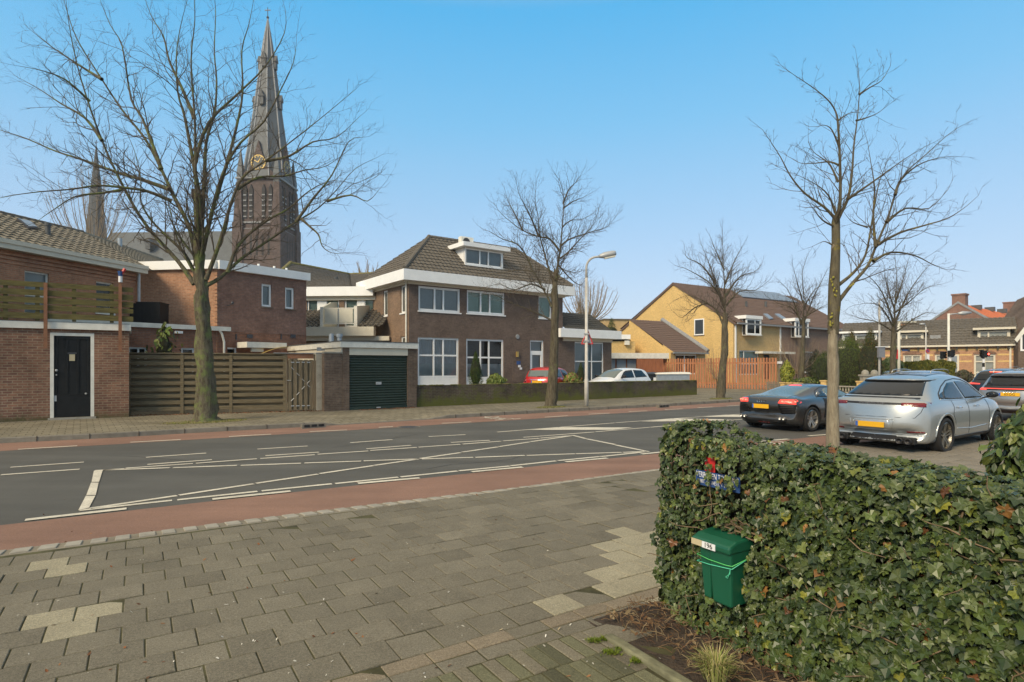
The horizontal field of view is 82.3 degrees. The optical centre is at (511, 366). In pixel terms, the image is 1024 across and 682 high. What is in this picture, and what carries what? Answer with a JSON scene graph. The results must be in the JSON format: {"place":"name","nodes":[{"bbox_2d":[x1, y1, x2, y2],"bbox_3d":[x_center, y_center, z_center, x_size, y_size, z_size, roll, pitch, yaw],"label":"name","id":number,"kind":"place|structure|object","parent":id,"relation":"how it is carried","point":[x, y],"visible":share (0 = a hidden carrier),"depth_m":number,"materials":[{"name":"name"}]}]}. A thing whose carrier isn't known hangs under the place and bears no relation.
{"place":"outdoors","nodes":[
{"label":"outdoors","id":0,"kind":"place"},
{"bbox_2d":[0,383,849,436],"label":"pavement","id":1,"kind":"structure","parent":0,"point":[140,422],"depth_m":19.36,"materials":[{"name":"concrete"}]},
{"bbox_2d":[0,320,130,421],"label":"brick shed","id":2,"kind":"structure","parent":1,"relation":"on","point":[73,370],"depth_m":17.93,"materials":[{"name":"brick"}]},
{"bbox_2d":[0,280,132,350],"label":"balcony railing","id":3,"kind":"object","parent":2,"relation":"on","point":[5,299],"visible":1,"depth_m":17.81,"materials":[{"name":"brown wood"}]},
{"bbox_2d":[54,336,90,417],"bbox_3d":[-13.551,0.322,18.051,0.898,2.495,0.138,0,0,-33],"label":"door","id":4,"kind":"structure","parent":2,"relation":"in","point":[72,354],"depth_m":18.06,"materials":[{"name":"black paint"}]},
{"bbox_2d":[0,211,162,320],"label":"brick house","id":5,"kind":"structure","parent":1,"relation":"on","point":[42,251],"depth_m":20.85,"materials":[{"name":"tile"}]},
{"bbox_2d":[17,218,37,228],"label":"roof window","id":6,"kind":"structure","parent":5,"relation":"in","point":[26,223],"depth_m":21.29,"materials":[{"name":"glass"}]},
{"bbox_2d":[25,270,47,312],"bbox_3d":[-15.864,-2.379,19.495,0.240,1.519,0.898,0,0,14],"label":"window","id":7,"kind":"structure","parent":5,"relation":"in","point":[31,276],"depth_m":19.55,"materials":[{"name":"glass"}]},
{"bbox_2d":[95,281,115,314],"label":"window","id":8,"kind":"structure","parent":5,"relation":"in","point":[98,283],"depth_m":22.14,"materials":[{"name":"glass"}]},
{"bbox_2d":[40,152,139,242],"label":"bare tree","id":9,"kind":"object","parent":1,"relation":"on","point":[88,229],"visible":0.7,"depth_m":61.36,"materials":[{"name":"brown plant"}]},
{"bbox_2d":[145,322,183,352],"bbox_3d":[-12.632,0.048,21.646,1.453,3.405,1.693,0,0,29],"label":"climbing plant","id":10,"kind":"object","parent":1,"relation":"on","point":[164,344],"visible":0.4,"depth_m":21.43,"materials":[{"name":"green plant"}]},
{"bbox_2d":[48,260,310,401],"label":"corner building","id":11,"kind":"structure","parent":1,"relation":"on","point":[255,303],"depth_m":24.69,"materials":[{"name":"brick"}]},
{"bbox_2d":[129,347,145,351],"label":"window","id":12,"kind":"structure","parent":11,"relation":"in","point":[131,349],"depth_m":22.19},
{"bbox_2d":[130,302,168,323],"bbox_3d":[-14.399,-2.105,23.238,1.160,0.812,0.840,0,0,-8],"label":"rooftop box","id":13,"kind":"object","parent":11,"relation":"on","point":[150,312],"visible":0.86,"depth_m":22.88,"materials":[{"name":"black paint"}]},
{"bbox_2d":[237,342,286,351],"bbox_3d":[-10.734,-0.806,25.162,0.900,0.406,1.756,0,0,40],"label":"porch canopy","id":14,"kind":"object","parent":11,"relation":"attached to","point":[257,346],"visible":0.96,"depth_m":24.68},
{"bbox_2d":[261,284,273,308],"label":"window","id":15,"kind":"structure","parent":11,"relation":"in","point":[266,288],"depth_m":26.14,"materials":[{"name":"glass"}]},
{"bbox_2d":[284,287,295,310],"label":"window","id":16,"kind":"structure","parent":11,"relation":"in","point":[288,291],"depth_m":27.04,"materials":[{"name":"glass"}]},
{"bbox_2d":[129,352,285,415],"bbox_3d":[-10.442,0.646,20.232,4.906,2.208,0.175,0,0,-21],"label":"plank fence","id":17,"kind":"object","parent":1,"relation":"on","point":[168,383],"visible":0.78,"depth_m":20.13,"materials":[{"name":"brown wood"}]},
{"bbox_2d":[285,353,321,411],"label":"plank gate","id":18,"kind":"structure","parent":1,"relation":"on","point":[301,380],"depth_m":21.23,"materials":[{"name":"brown wood"}]},
{"bbox_2d":[316,347,324,410],"bbox_3d":[-7.048,0.542,21.540,0.306,2.461,0.260,0,0,-21],"label":"concrete post","id":19,"kind":"object","parent":1,"relation":"on","point":[318,381],"visible":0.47,"depth_m":21.41,"materials":[{"name":"concrete"}]},
{"bbox_2d":[322,352,342,410],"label":"brick pier","id":20,"kind":"structure","parent":1,"relation":"on","point":[331,381],"depth_m":21.24,"materials":[{"name":"brick"}]},
{"bbox_2d":[281,261,389,359],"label":"wing","id":21,"kind":"structure","parent":1,"relation":"on","point":[339,302],"depth_m":34.29,"materials":[{"name":"paint"}]},
{"bbox_2d":[307,300,338,326],"bbox_3d":[-11.238,-3.161,34.964,1.953,1.648,0.120,0,0,4],"label":"window","id":22,"kind":"structure","parent":21,"relation":"in","point":[312,304],"depth_m":34.98,"materials":[{"name":"glass"}]},
{"bbox_2d":[345,300,372,326],"bbox_3d":[-8.931,-3.174,34.805,2.021,1.697,0.120,0,0,4],"label":"window","id":23,"kind":"structure","parent":21,"relation":"in","point":[348,303],"depth_m":34.89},
{"bbox_2d":[287,333,417,410],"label":"garage","id":24,"kind":"structure","parent":1,"relation":"on","point":[377,374],"depth_m":22.40,"materials":[{"name":"paint"}]},
{"bbox_2d":[349,355,406,409],"bbox_3d":[-5.082,0.609,22.354,2.364,2.041,0.105,0,0,-36],"label":"roller door","id":25,"kind":"structure","parent":24,"relation":"in","point":[375,381],"depth_m":22.33,"materials":[{"name":"green metal"}]},
{"bbox_2d":[151,398,709,423],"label":"tree pits","id":26,"kind":"object","parent":1,"relation":"on","point":[263,418],"visible":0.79,"depth_m":17.86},
{"bbox_2d":[0,0,401,422],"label":"bare tree","id":27,"kind":"object","parent":26,"relation":"on","point":[206,406],"visible":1,"depth_m":17.27,"materials":[{"name":"brown plant"}]},
{"bbox_2d":[465,159,622,406],"bbox_3d":[1.339,-3.466,24.070,6.669,10.391,3.538,0,0,0],"label":"bare tree","id":28,"kind":"object","parent":26,"relation":"on","point":[551,397],"visible":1,"depth_m":23.59,"materials":[{"name":"brown plant"}]},
{"bbox_2d":[667,219,777,397],"bbox_3d":[10.466,-2.893,29.652,5.623,9.246,2.495,0,0,0],"label":"bare tree","id":29,"kind":"object","parent":26,"relation":"on","point":[721,388],"visible":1,"depth_m":29.51,"materials":[{"name":"brown plant"}]},
{"bbox_2d":[468,351,484,383],"bbox_3d":[-1.726,0.470,28.016,0.843,2.559,0.936,0,0,0],"label":"conifer shrub","id":30,"kind":"object","parent":1,"relation":"on","point":[474,374],"visible":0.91,"depth_m":27.83,"materials":[{"name":"green plant"}]},
{"bbox_2d":[356,235,621,384],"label":"house","id":31,"kind":"structure","parent":1,"relation":"on","point":[423,288],"depth_m":33.90,"materials":[{"name":"brown brick"}]},
{"bbox_2d":[384,290,387,316],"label":"window","id":32,"kind":"structure","parent":31,"relation":"in","point":[385,292],"depth_m":33.63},
{"bbox_2d":[399,285,404,314],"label":"window","id":33,"kind":"structure","parent":31,"relation":"in","point":[403,287],"depth_m":31.82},
{"bbox_2d":[418,337,457,384],"bbox_3d":[-4.093,-0.245,32.201,2.567,2.634,0.159,0,0,-36],"label":"window","id":34,"kind":"structure","parent":31,"relation":"in","point":[431,350],"depth_m":32.24,"materials":[{"name":"glass"}]},
{"bbox_2d":[418,286,461,313],"bbox_3d":[-3.997,-3.616,32.174,2.711,1.407,0.240,0,0,-36],"label":"window","id":35,"kind":"structure","parent":31,"relation":"in","point":[431,299],"depth_m":32.28,"materials":[{"name":"glass"}]},
{"bbox_2d":[466,339,502,383],"bbox_3d":[-1.681,-0.234,34.098,2.613,2.659,0.350,0,0,-36],"label":"window","id":36,"kind":"structure","parent":31,"relation":"in","point":[489,351],"depth_m":34.24,"materials":[{"name":"glass"}]},
{"bbox_2d":[466,290,505,316],"bbox_3d":[-1.527,-3.634,33.997,2.745,1.392,0.240,0,0,-36],"label":"window","id":37,"kind":"structure","parent":31,"relation":"in","point":[475,306],"depth_m":34.05,"materials":[{"name":"glass"}]},
{"bbox_2d":[530,340,542,368],"bbox_3d":[1.450,0.002,36.301,1.078,3.197,0.200,0,0,-36],"label":"door","id":38,"kind":"structure","parent":31,"relation":"in","point":[536,346],"depth_m":36.44,"materials":[{"name":"wood"}]},
{"bbox_2d":[538,296,550,319],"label":"window","id":39,"kind":"structure","parent":31,"relation":"in","point":[544,304],"depth_m":36.78,"materials":[{"name":"glass"}]},
{"bbox_2d":[575,342,602,381],"bbox_3d":[5.071,-0.261,38.937,2.649,2.639,0.120,0,0,-36],"label":"window","id":40,"kind":"structure","parent":31,"relation":"in","point":[595,350],"depth_m":39.14,"materials":[{"name":"glass"}]},
{"bbox_2d":[486,373,507,383],"bbox_3d":[-0.696,1.016,26.463,1.032,1.469,1.069,0,0,0],"label":"rhododendron","id":41,"kind":"object","parent":1,"relation":"on","point":[495,378],"visible":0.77,"depth_m":26.20,"materials":[{"name":"green plant"}]},
{"bbox_2d":[523,367,567,382],"bbox_3d":[2.191,0.905,32.228,2.354,1.754,4.261,0,0,26],"label":"red car","id":42,"kind":"object","parent":1,"relation":"on","point":[537,375],"visible":0.37,"depth_m":30.62,"materials":[{"name":"red paint"}]},
{"bbox_2d":[417,380,696,406],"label":"garden wall","id":43,"kind":"structure","parent":1,"relation":"on","point":[449,395],"depth_m":26.83,"materials":[{"name":"brick"}]},
{"bbox_2d":[563,372,581,382],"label":"rhododendron","id":44,"kind":"object","parent":1,"relation":"on","point":[571,377],"visible":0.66,"depth_m":30.70,"materials":[{"name":"green plant"}]},
{"bbox_2d":[563,277,619,319],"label":"bare willow","id":45,"kind":"object","parent":1,"relation":"on","point":[590,307],"visible":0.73,"depth_m":49.69,"materials":[{"name":"brown plant"}]},
{"bbox_2d":[584,251,615,405],"bbox_3d":[3.596,-1.530,23.823,1.302,6.321,0.260,0,0,0],"label":"street lamp","id":46,"kind":"object","parent":1,"relation":"on","point":[608,254],"visible":1,"depth_m":23.77,"materials":[{"name":"grey metal"}]},
{"bbox_2d":[598,318,628,330],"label":"distant block","id":47,"kind":"structure","parent":1,"relation":"on","point":[619,323],"depth_m":95.33,"materials":[{"name":"yellow brick"}]},
{"bbox_2d":[589,368,650,381],"bbox_3d":[6.025,0.942,33.411,4.339,1.679,2.334,0,0,-38],"label":"white car","id":48,"kind":"object","parent":1,"relation":"on","point":[625,374],"visible":0.45,"depth_m":32.93,"materials":[{"name":"white paint"}]},
{"bbox_2d":[612,335,634,352],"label":"yellow annex","id":49,"kind":"object","parent":1,"relation":"on","point":[623,345],"visible":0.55,"depth_m":49.22,"materials":[{"name":"brick"}]},
{"bbox_2d":[612,353,668,371],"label":"garage row","id":50,"kind":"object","parent":1,"relation":"on","point":[624,360],"visible":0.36,"depth_m":45.28,"materials":[{"name":"white wood"}]},
{"bbox_2d":[637,358,663,372],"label":"slat fence","id":51,"kind":"object","parent":1,"relation":"on","point":[641,363],"visible":0.37,"depth_m":44.68,"materials":[{"name":"orange wood"}]},
{"bbox_2d":[629,318,709,384],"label":"yellow outhouse","id":52,"kind":"structure","parent":1,"relation":"on","point":[648,336],"depth_m":49.83,"materials":[{"name":"brick"}]},
{"bbox_2d":[676,354,695,373],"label":"window","id":53,"kind":"structure","parent":52,"relation":"in","point":[681,356],"depth_m":48.99,"materials":[{"name":"glass"}]},
{"bbox_2d":[655,372,690,380],"bbox_3d":[10.014,1.060,37.309,2.394,1.380,1.220,0,0,-14],"label":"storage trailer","id":54,"kind":"object","parent":1,"relation":"on","point":[660,376],"visible":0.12,"depth_m":36.79,"materials":[{"name":"metal"}]},
{"bbox_2d":[703,343,729,387],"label":"bare shrub","id":55,"kind":"object","parent":1,"relation":"on","point":[712,372],"visible":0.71,"depth_m":43.04,"materials":[{"name":"brown plant"}]},
{"bbox_2d":[663,358,776,389],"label":"picket fence","id":56,"kind":"object","parent":1,"relation":"on","point":[730,363],"visible":0.63,"depth_m":42.32,"materials":[{"name":"orange wood"}]},
{"bbox_2d":[620,282,843,384],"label":"yellow house","id":57,"kind":"structure","parent":1,"relation":"on","point":[757,325],"depth_m":56.44,"materials":[{"name":"brick"}]},
{"bbox_2d":[694,318,704,335],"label":"window","id":58,"kind":"structure","parent":57,"relation":"in","point":[698,323],"depth_m":55.05,"materials":[{"name":"grey"}]},
{"bbox_2d":[739,350,757,374],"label":"window","id":59,"kind":"structure","parent":57,"relation":"in","point":[747,354],"depth_m":53.44,"materials":[{"name":"glass"}]},
{"bbox_2d":[766,381,779,389],"bbox_3d":[17.624,1.330,39.510,0.831,0.600,0.060,0,0,14],"label":"picket fence","id":60,"kind":"object","parent":1,"relation":"on","point":[771,385],"visible":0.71,"depth_m":39.51,"materials":[{"name":"grey wood"}]},
{"bbox_2d":[779,359,794,381],"bbox_3d":[18.341,0.649,39.058,0.989,2.202,0.952,0,0,-29],"label":"laurel shrub","id":61,"kind":"object","parent":1,"relation":"on","point":[787,372],"visible":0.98,"depth_m":38.79,"materials":[{"name":"green plant"}]},
{"bbox_2d":[769,328,820,378],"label":"bare shrub","id":62,"kind":"object","parent":1,"relation":"on","point":[797,359],"visible":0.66,"depth_m":40.23,"materials":[{"name":"brown plant"}]},
{"bbox_2d":[763,252,829,377],"bbox_3d":[18.577,-3.225,37.765,5.560,8.804,2.608,0,0,0],"label":"bare tree","id":63,"kind":"object","parent":1,"relation":"on","point":[804,301],"visible":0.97,"depth_m":37.85,"materials":[{"name":"brown plant"}]},
{"bbox_2d":[790,376,819,383],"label":"ground cover","id":64,"kind":"object","parent":1,"relation":"on","point":[808,380],"visible":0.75,"depth_m":37.18,"materials":[{"name":"green plant"}]},
{"bbox_2d":[805,349,822,377],"bbox_3d":[20.818,0.282,40.016,1.456,2.936,1.670,0,0,23],"label":"dark shrub","id":65,"kind":"object","parent":1,"relation":"on","point":[810,363],"visible":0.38,"depth_m":39.81,"materials":[{"name":"green plant"}]},
{"bbox_2d":[811,352,827,383],"bbox_3d":[19.678,0.323,37.000,1.746,2.855,1.720,0,0,0],"label":"round conifer","id":66,"kind":"object","parent":1,"relation":"on","point":[820,373],"visible":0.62,"depth_m":36.77,"materials":[{"name":"green plant"}]},
{"bbox_2d":[819,380,862,392],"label":"garden wall","id":67,"kind":"structure","parent":1,"relation":"on","point":[823,382],"depth_m":33.47,"materials":[{"name":"concrete"}]},
{"bbox_2d":[824,335,862,391],"bbox_3d":[21.888,-0.240,38.038,3.760,4.095,3.904,0,0,-29],"label":"round conifer","id":68,"kind":"object","parent":1,"relation":"on","point":[848,361],"visible":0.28,"depth_m":37.20,"materials":[{"name":"green plant"}]},
{"bbox_2d":[882,357,905,371],"bbox_3d":[25.873,0.502,39.982,2.189,2.495,2.321,0,0,0],"label":"dark shrub","id":69,"kind":"object","parent":1,"relation":"on","point":[887,359],"visible":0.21,"depth_m":39.49,"materials":[{"name":"green plant"}]},
{"bbox_2d":[840,248,952,373],"bbox_3d":[18.750,-2.170,28.426,6.259,7.540,2.326,0,0,-10],"label":"bare tree","id":70,"kind":"object","parent":1,"relation":"on","point":[893,346],"visible":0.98,"depth_m":28.44,"materials":[{"name":"brown plant"}]},
{"bbox_2d":[839,317,1017,383],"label":"terraced row","id":71,"kind":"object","parent":1,"relation":"on","point":[970,338],"visible":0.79,"depth_m":46.53,"materials":[{"name":"brick"}]},
{"bbox_2d":[903,355,921,361],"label":"window","id":72,"kind":"structure","parent":71,"relation":"in","point":[909,358],"depth_m":47.76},
{"bbox_2d":[974,354,994,376],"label":"window","id":73,"kind":"structure","parent":71,"relation":"in","point":[990,360],"depth_m":45.18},
{"bbox_2d":[162,397,731,423],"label":"grass","id":74,"kind":"structure","parent":0,"point":[217,421],"depth_m":17.27,"materials":[{"name":"plant"}]},
{"bbox_2d":[0,434,1003,681],"bbox_3d":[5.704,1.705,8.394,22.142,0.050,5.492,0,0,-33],"label":"pavement","id":75,"kind":"structure","parent":0,"point":[559,572],"depth_m":4.35,"materials":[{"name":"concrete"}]},
{"bbox_2d":[28,407,660,679],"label":"fallen leaves","id":76,"kind":"object","parent":75,"relation":"on","point":[88,654],"visible":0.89,"depth_m":4.52,"materials":[{"name":"plant"}]},
{"bbox_2d":[585,634,642,665],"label":"weeds","id":77,"kind":"object","parent":75,"relation":"on","point":[609,651],"visible":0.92,"depth_m":3.46,"materials":[{"name":"plant"}]},
{"bbox_2d":[604,633,692,681],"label":"bed edging","id":78,"kind":"object","parent":75,"relation":"on","point":[659,668],"visible":0.56,"depth_m":3.32,"materials":[{"name":"concrete"}]},
{"bbox_2d":[588,600,858,681],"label":"soil bed","id":79,"kind":"object","parent":75,"relation":"on","point":[678,663],"visible":0.18,"depth_m":3.54,"materials":[{"name":"soil"}]},
{"bbox_2d":[682,639,745,681],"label":"grass tuft","id":80,"kind":"object","parent":79,"relation":"on","point":[711,667],"visible":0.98,"depth_m":3.10,"materials":[{"name":"plant"}]},
{"bbox_2d":[593,418,1023,681],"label":"ivy hedge","id":81,"kind":"object","parent":79,"relation":"on","point":[865,567],"visible":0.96,"depth_m":2.95,"materials":[{"name":"green plant"}]},
{"bbox_2d":[696,457,739,492],"bbox_3d":[1.262,0.660,3.603,0.009,0.183,0.331,0,0,-31],"label":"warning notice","id":82,"kind":"object","parent":81,"relation":"attached to","point":[715,477],"visible":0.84,"depth_m":3.62,"materials":[{"name":"metal"}]},
{"bbox_2d":[691,527,753,607],"bbox_3d":[1.277,1.200,3.511,0.246,0.390,0.314,0,0,-31],"label":"letterbox","id":83,"kind":"object","parent":81,"relation":"in","point":[724,554],"visible":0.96,"depth_m":3.42,"materials":[{"name":"plastic"}]},
{"bbox_2d":[749,45,984,453],"bbox_3d":[6.146,-1.940,9.924,4.358,7.460,1.423,0,0,-9],"label":"bare tree","id":84,"kind":"object","parent":75,"relation":"on","point":[835,296],"visible":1,"depth_m":9.82,"materials":[{"name":"brown plant"}]},
{"bbox_2d":[978,397,1023,479],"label":"laurel shrub","id":85,"kind":"object","parent":75,"relation":"on","point":[1009,437],"visible":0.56,"depth_m":3.88,"materials":[{"name":"green plant"}]},
{"bbox_2d":[0,405,1015,524],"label":"road","id":86,"kind":"structure","parent":0,"point":[24,496],"depth_m":11.21,"materials":[{"name":"asphalt"}]},
{"bbox_2d":[0,472,631,555],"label":"kerb apron","id":87,"kind":"object","parent":86,"relation":"on","point":[112,539],"visible":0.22,"depth_m":6.16,"materials":[{"name":"concrete"}]},
{"bbox_2d":[0,467,668,554],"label":"kerb blocks","id":88,"kind":"structure","parent":87,"relation":"on","point":[104,539],"depth_m":6.61,"materials":[{"name":"concrete"}]},
{"bbox_2d":[0,402,739,450],"bbox_3d":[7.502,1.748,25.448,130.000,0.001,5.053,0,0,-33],"label":"cycle lane","id":89,"kind":"structure","parent":86,"relation":"on","point":[99,441],"depth_m":16.15,"materials":[{"name":"asphalt"}]},
{"bbox_2d":[85,7,300,268],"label":"church","id":90,"kind":"structure","parent":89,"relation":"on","point":[263,188],"depth_m":116.89,"materials":[{"name":"brick"}]},
{"bbox_2d":[301,423,325,428],"bbox_3d":[-5.630,1.688,16.597,0.660,0.125,0.160,0,0,-36],"label":"drain","id":91,"kind":"object","parent":89,"relation":"on","point":[313,425],"visible":1,"depth_m":16.55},
{"bbox_2d":[0,399,740,442],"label":"kerb","id":92,"kind":"structure","parent":89,"relation":"on","point":[124,434],"depth_m":16.14,"materials":[{"name":"concrete"}]},
{"bbox_2d":[931,293,1015,319],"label":"orange roof house","id":93,"kind":"structure","parent":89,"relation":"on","point":[959,302],"depth_m":81.30,"materials":[{"name":"tile"}]},
{"bbox_2d":[1,405,825,520],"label":"road markings","id":94,"kind":"object","parent":86,"relation":"on","point":[88,500],"visible":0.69,"depth_m":10.37,"materials":[{"name":"paint"}]},
{"bbox_2d":[0,416,1015,549],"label":"cycle lane","id":95,"kind":"structure","parent":86,"relation":"on","point":[36,533],"depth_m":7.56,"materials":[{"name":"asphalt"}]},
{"bbox_2d":[740,383,846,431],"bbox_3d":[8.659,1.150,17.102,4.369,1.286,2.330,0,0,-31],"label":"sports car","id":96,"kind":"object","parent":86,"relation":"on","point":[802,406],"visible":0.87,"depth_m":15.88,"materials":[{"name":"grey paint"}]},
{"bbox_2d":[858,370,871,380],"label":"gate pillar","id":97,"kind":"structure","parent":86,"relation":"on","point":[864,374],"depth_m":32.85,"materials":[{"name":"stone"}]},
{"bbox_2d":[876,296,900,375],"bbox_3d":[19.289,-0.935,29.905,1.267,5.371,0.310,0,0,0],"label":"street lamp","id":98,"kind":"object","parent":86,"relation":"on","point":[880,351],"visible":0.84,"depth_m":29.96,"materials":[{"name":"grey metal"}]},
{"bbox_2d":[891,369,948,374],"bbox_3d":[16.227,0.944,22.957,4.715,1.681,1.910,0,0,-38],"label":"grey car","id":99,"kind":"object","parent":86,"relation":"on","point":[923,371],"visible":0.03,"depth_m":22.10,"materials":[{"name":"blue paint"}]},
{"bbox_2d":[903,359,956,375],"bbox_3d":[23.508,0.217,32.931,2.541,1.260,1.341,0,0,0],"label":"boxed hedge","id":100,"kind":"object","parent":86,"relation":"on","point":[950,366],"visible":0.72,"depth_m":32.46,"materials":[{"name":"green plant"}]},
{"bbox_2d":[947,311,971,360],"bbox_3d":[25.981,-0.725,34.000,1.401,4.949,0.260,0,0,0],"label":"street lamp","id":101,"kind":"object","parent":86,"relation":"on","point":[948,325],"visible":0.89,"depth_m":33.95,"materials":[{"name":"grey metal"}]},
{"bbox_2d":[979,350,989,370],"bbox_3d":[28.241,0.383,35.000,0.510,2.734,0.240,0,0,0],"label":"traffic light","id":102,"kind":"object","parent":86,"relation":"on","point":[984,354],"visible":0.76,"depth_m":34.94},
{"bbox_2d":[970,368,1023,390],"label":"dark car","id":103,"kind":"object","parent":86,"relation":"on","point":[979,380],"visible":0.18,"depth_m":24.98,"materials":[{"name":"black paint"}]},
{"bbox_2d":[979,368,1023,413],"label":"grey car","id":104,"kind":"object","parent":86,"relation":"on","point":[1007,387],"visible":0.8,"depth_m":18.38,"materials":[{"name":"grey paint"}]},
{"bbox_2d":[1005,297,1023,367],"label":"end house","id":105,"kind":"structure","parent":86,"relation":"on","point":[1016,310],"depth_m":43.92,"materials":[{"name":"brick"}]},
{"bbox_2d":[0,0,1023,327],"label":"sky","id":106,"kind":"structure","parent":0,"point":[659,98],"materials":[{"name":"blue"}]},
{"bbox_2d":[852,324,888,383],"bbox_3d":[22.117,-0.427,35.959,2.100,4.355,1.936,0,0,0],"label":"rusty conifer","id":107,"kind":"object","parent":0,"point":[868,359],"visible":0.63,"depth_m":35.69,"materials":[{"name":"green plant"}]},
{"bbox_2d":[896,321,915,368],"bbox_3d":[25.554,-0.587,38.000,1.323,4.673,0.200,0,0,0],"label":"signal mast","id":108,"kind":"object","parent":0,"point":[898,351],"visible":0.48,"depth_m":37.94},
{"bbox_2d":[838,373,1002,451],"bbox_3d":[9.275,0.965,13.291,4.984,1.638,2.372,0,0,-35],"label":"silver car","id":109,"kind":"object","parent":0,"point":[937,412],"visible":0.89,"depth_m":12.00,"materials":[{"name":"grey paint"}]},
{"bbox_2d":[919,323,929,359],"bbox_3d":[28.150,-0.597,40.000,0.646,4.694,0.316,0,0,0],"label":"street lamp","id":110,"kind":"object","parent":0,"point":[926,354],"visible":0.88,"depth_m":39.97,"materials":[{"name":"grey metal"}]},
{"bbox_2d":[954,369,974,381],"bbox_3d":[29.288,0.973,37.988,1.239,1.555,1.220,0,0,0],"label":"dark shrub","id":111,"kind":"object","parent":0,"point":[966,375],"visible":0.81,"depth_m":37.69,"materials":[{"name":"green plant"}]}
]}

